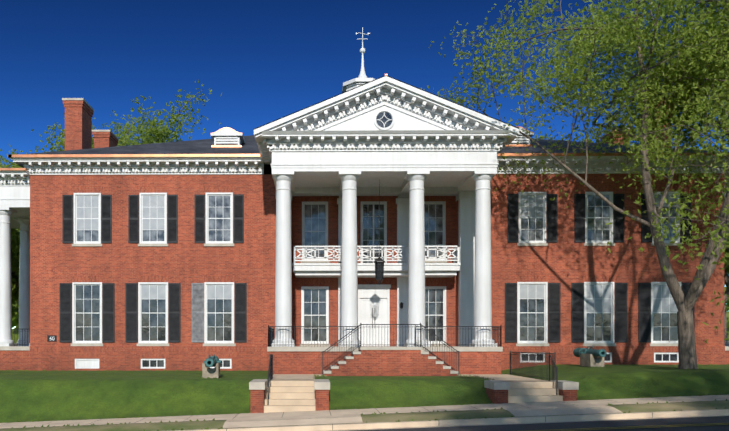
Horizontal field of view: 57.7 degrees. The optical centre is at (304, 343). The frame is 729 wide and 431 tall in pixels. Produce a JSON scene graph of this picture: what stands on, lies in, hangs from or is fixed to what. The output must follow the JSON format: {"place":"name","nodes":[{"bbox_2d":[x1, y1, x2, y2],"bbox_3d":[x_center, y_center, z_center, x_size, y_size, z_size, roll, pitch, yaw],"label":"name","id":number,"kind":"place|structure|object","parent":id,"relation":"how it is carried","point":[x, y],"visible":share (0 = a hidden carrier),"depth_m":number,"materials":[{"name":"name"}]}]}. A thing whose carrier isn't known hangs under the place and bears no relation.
{"place":"outdoors","nodes":[
{"label":"outdoors","id":0,"kind":"place"},
{"bbox_2d":[47,135,527,341],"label":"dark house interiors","id":1,"kind":"object","parent":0,"point":[51,336],"visible":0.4,"depth_m":33.43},
{"bbox_2d":[356,27,369,77],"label":"spire","id":2,"kind":"structure","parent":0,"point":[362,74],"depth_m":39.33,"materials":[{"name":"white metal"}]},
{"bbox_2d":[3,400,724,428],"bbox_3d":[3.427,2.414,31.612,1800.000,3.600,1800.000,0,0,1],"label":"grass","id":3,"kind":"structure","parent":0,"point":[363,414],"depth_m":22.91,"materials":[{"name":"green plant"}]},
{"bbox_2d":[12,287,728,342],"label":"distant woodland leaves","id":4,"kind":"object","parent":3,"relation":"on","point":[14,323],"depth_m":98.56,"materials":[{"name":"green plant"}]},
{"bbox_2d":[264,374,562,412],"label":"paths and steps","id":5,"kind":"object","parent":3,"relation":"on","point":[291,392],"visible":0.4,"depth_m":22.18,"materials":[{"name":"concrete"}]},
{"bbox_2d":[0,364,728,422],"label":"lawn terrain","id":6,"kind":"structure","parent":0,"point":[29,396],"depth_m":22.96,"materials":[{"name":"green plant"}]},
{"bbox_2d":[11,228,19,326],"bbox_3d":[-19.851,-4.051,41.252,11.884,11.294,9.439,0,0,1],"label":"tree","id":7,"kind":"object","parent":6,"relation":"on","point":[15,247],"depth_m":39.82,"materials":[{"name":"green plant"}]},
{"bbox_2d":[0,122,127,238],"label":"tree","id":8,"kind":"object","parent":6,"relation":"on","point":[9,162],"visible":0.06,"depth_m":59.99,"materials":[{"name":"green plant"}]},
{"bbox_2d":[4,80,221,228],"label":"tree","id":9,"kind":"object","parent":6,"relation":"on","point":[150,137],"depth_m":51.11,"materials":[{"name":"green plant"}]},
{"bbox_2d":[202,362,219,377],"bbox_3d":[-3.553,1.036,25.179,0.600,0.620,1.000,0,0,-3],"label":"pedestal","id":10,"kind":"object","parent":6,"relation":"on","point":[209,372],"visible":0.71,"depth_m":24.68,"materials":[{"name":"stone"}]},
{"bbox_2d":[204,354,220,366],"bbox_3d":[-3.581,0.657,25.543,0.667,0.508,2.744,0,0,1],"label":"cannon barrel","id":11,"kind":"object","parent":10,"relation":"on","point":[212,361],"visible":1,"depth_m":24.68,"materials":[{"name":"teal metal"}]},
{"bbox_2d":[0,100,728,412],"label":"brick house walls","id":12,"kind":"structure","parent":6,"relation":"on","point":[186,261],"depth_m":31.67,"materials":[{"name":"red brick"}]},
{"bbox_2d":[192,283,203,341],"bbox_3d":[-5.128,-1.494,31.669,0.590,2.860,0.042,0,0,1],"label":"shutter","id":13,"kind":"object","parent":12,"relation":"attached to","point":[197,312],"visible":1,"depth_m":31.66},
{"bbox_2d":[0,76,728,368],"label":"white trim","id":14,"kind":"structure","parent":12,"relation":"attached to","point":[451,147],"depth_m":31.23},
{"bbox_2d":[0,98,728,389],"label":"house stonework","id":15,"kind":"object","parent":12,"relation":"attached to","point":[261,384],"visible":0.69,"depth_m":27.69,"materials":[{"name":"grey stone"}]},
{"bbox_2d":[272,171,496,346],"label":"columns","id":16,"kind":"structure","parent":15,"relation":"on","point":[416,288],"depth_m":28.02,"materials":[{"name":"white paint"}]},
{"bbox_2d":[0,207,728,345],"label":"house porch columns","id":17,"kind":"structure","parent":12,"relation":"on","point":[6,213],"depth_m":32.42,"materials":[{"name":"white paint"}]},
{"bbox_2d":[13,302,728,404],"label":"ironwork railings","id":18,"kind":"object","parent":12,"relation":"on","point":[518,363],"visible":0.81,"depth_m":26.42,"materials":[{"name":"black metal"}]},
{"bbox_2d":[60,193,694,341],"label":"shutters","id":19,"kind":"object","parent":12,"relation":"attached to","point":[554,312],"visible":1,"depth_m":31.63,"materials":[{"name":"black wood"}]},
{"bbox_2d":[30,185,724,358],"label":"house brick arches and bands","id":20,"kind":"structure","parent":12,"relation":"attached to","point":[436,281],"depth_m":31.67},
{"bbox_2d":[27,75,728,173],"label":"roof","id":21,"kind":"structure","parent":12,"relation":"on","point":[203,146],"depth_m":32.56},
{"bbox_2d":[0,74,728,170],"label":"copper flashing","id":22,"kind":"object","parent":21,"relation":"attached to","point":[193,155],"visible":0.5,"depth_m":30.97,"materials":[{"name":"metal"}]},
{"bbox_2d":[373,180,385,284],"bbox_3d":[3.410,-5.061,29.812,0.560,4.766,0.485,0,0,1],"label":"hanging lantern","id":23,"kind":"object","parent":12,"relation":"hanging from","point":[378,259],"depth_m":29.75,"materials":[{"name":"black metal"}]},
{"bbox_2d":[0,363,728,430],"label":"lawn edge tufts","id":24,"kind":"object","parent":6,"relation":"on","point":[358,407],"visible":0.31,"depth_m":21.59,"materials":[{"name":"green plant"}]},
{"bbox_2d":[421,0,728,368],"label":"lawn tree","id":25,"kind":"object","parent":6,"relation":"on","point":[702,106],"depth_m":25.94,"materials":[{"name":"green plant"}]},
{"bbox_2d":[580,353,603,366],"bbox_3d":[12.464,0.736,28.476,0.635,0.620,1.020,0,0,1],"label":"pedestal","id":26,"kind":"object","parent":6,"relation":"on","point":[589,360],"visible":0.71,"depth_m":28.05,"materials":[{"name":"stone"}]},
{"bbox_2d":[573,346,606,356],"bbox_3d":[12.451,0.357,28.843,0.664,0.508,2.744,0,0,1],"label":"cannon barrel","id":27,"kind":"object","parent":26,"relation":"on","point":[577,352],"visible":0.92,"depth_m":28.45,"materials":[{"name":"teal metal"}]},
{"bbox_2d":[672,128,728,290],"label":"tree","id":28,"kind":"object","parent":6,"relation":"on","point":[727,259],"depth_m":41.52,"materials":[{"name":"green plant"}]},
{"bbox_2d":[725,288,728,340],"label":"tree","id":29,"kind":"object","parent":6,"relation":"on","point":[726,292],"depth_m":59.03,"materials":[{"name":"plant"}]},
{"bbox_2d":[0,395,728,430],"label":"sidewalk","id":30,"kind":"structure","parent":0,"point":[354,415],"depth_m":20.26,"materials":[{"name":"concrete"}]},
{"bbox_2d":[0,400,728,430],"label":"verge terrain","id":31,"kind":"structure","parent":0,"point":[472,414],"depth_m":19.18,"materials":[{"name":"green plant"}]},
{"bbox_2d":[0,0,728,328],"label":"sky","id":32,"kind":"structure","parent":0,"point":[268,60],"materials":[{"name":"blue"}]},
{"bbox_2d":[77,195,675,256],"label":"window","id":33,"kind":"structure","parent":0,"point":[219,207],"depth_m":31.76,"materials":[{"name":"grey glass"}]},
{"bbox_2d":[76,112,677,366],"bbox_3d":[3.414,-4.354,30.226,28.970,10.940,4.736,0,0,1],"label":"window glass","id":34,"kind":"object","parent":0,"point":[531,326],"visible":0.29,"depth_m":31.79,"materials":[{"name":"glass"}]},
{"bbox_2d":[77,195,677,311],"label":"house window blinds","id":35,"kind":"object","parent":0,"point":[153,206],"visible":0.89,"depth_m":31.60,"materials":[{"name":"white fabric"}]},
{"bbox_2d":[171,409,728,430],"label":"road kerb","id":36,"kind":"structure","parent":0,"point":[507,420],"depth_m":18.55,"materials":[{"name":"concrete"}]},
{"bbox_2d":[351,416,728,430],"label":"road","id":37,"kind":"structure","parent":0,"point":[652,423],"depth_m":17.21,"materials":[{"name":"grey asphalt"}]},
{"bbox_2d":[528,423,728,430],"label":"road markings","id":38,"kind":"object","parent":37,"relation":"on","point":[634,426],"depth_m":16.40,"materials":[{"name":"paint"}]},
{"bbox_2d":[531,130,601,142],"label":"tree","id":39,"kind":"object","parent":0,"point":[562,138],"depth_m":60.61,"materials":[{"name":"green plant"}]}
]}

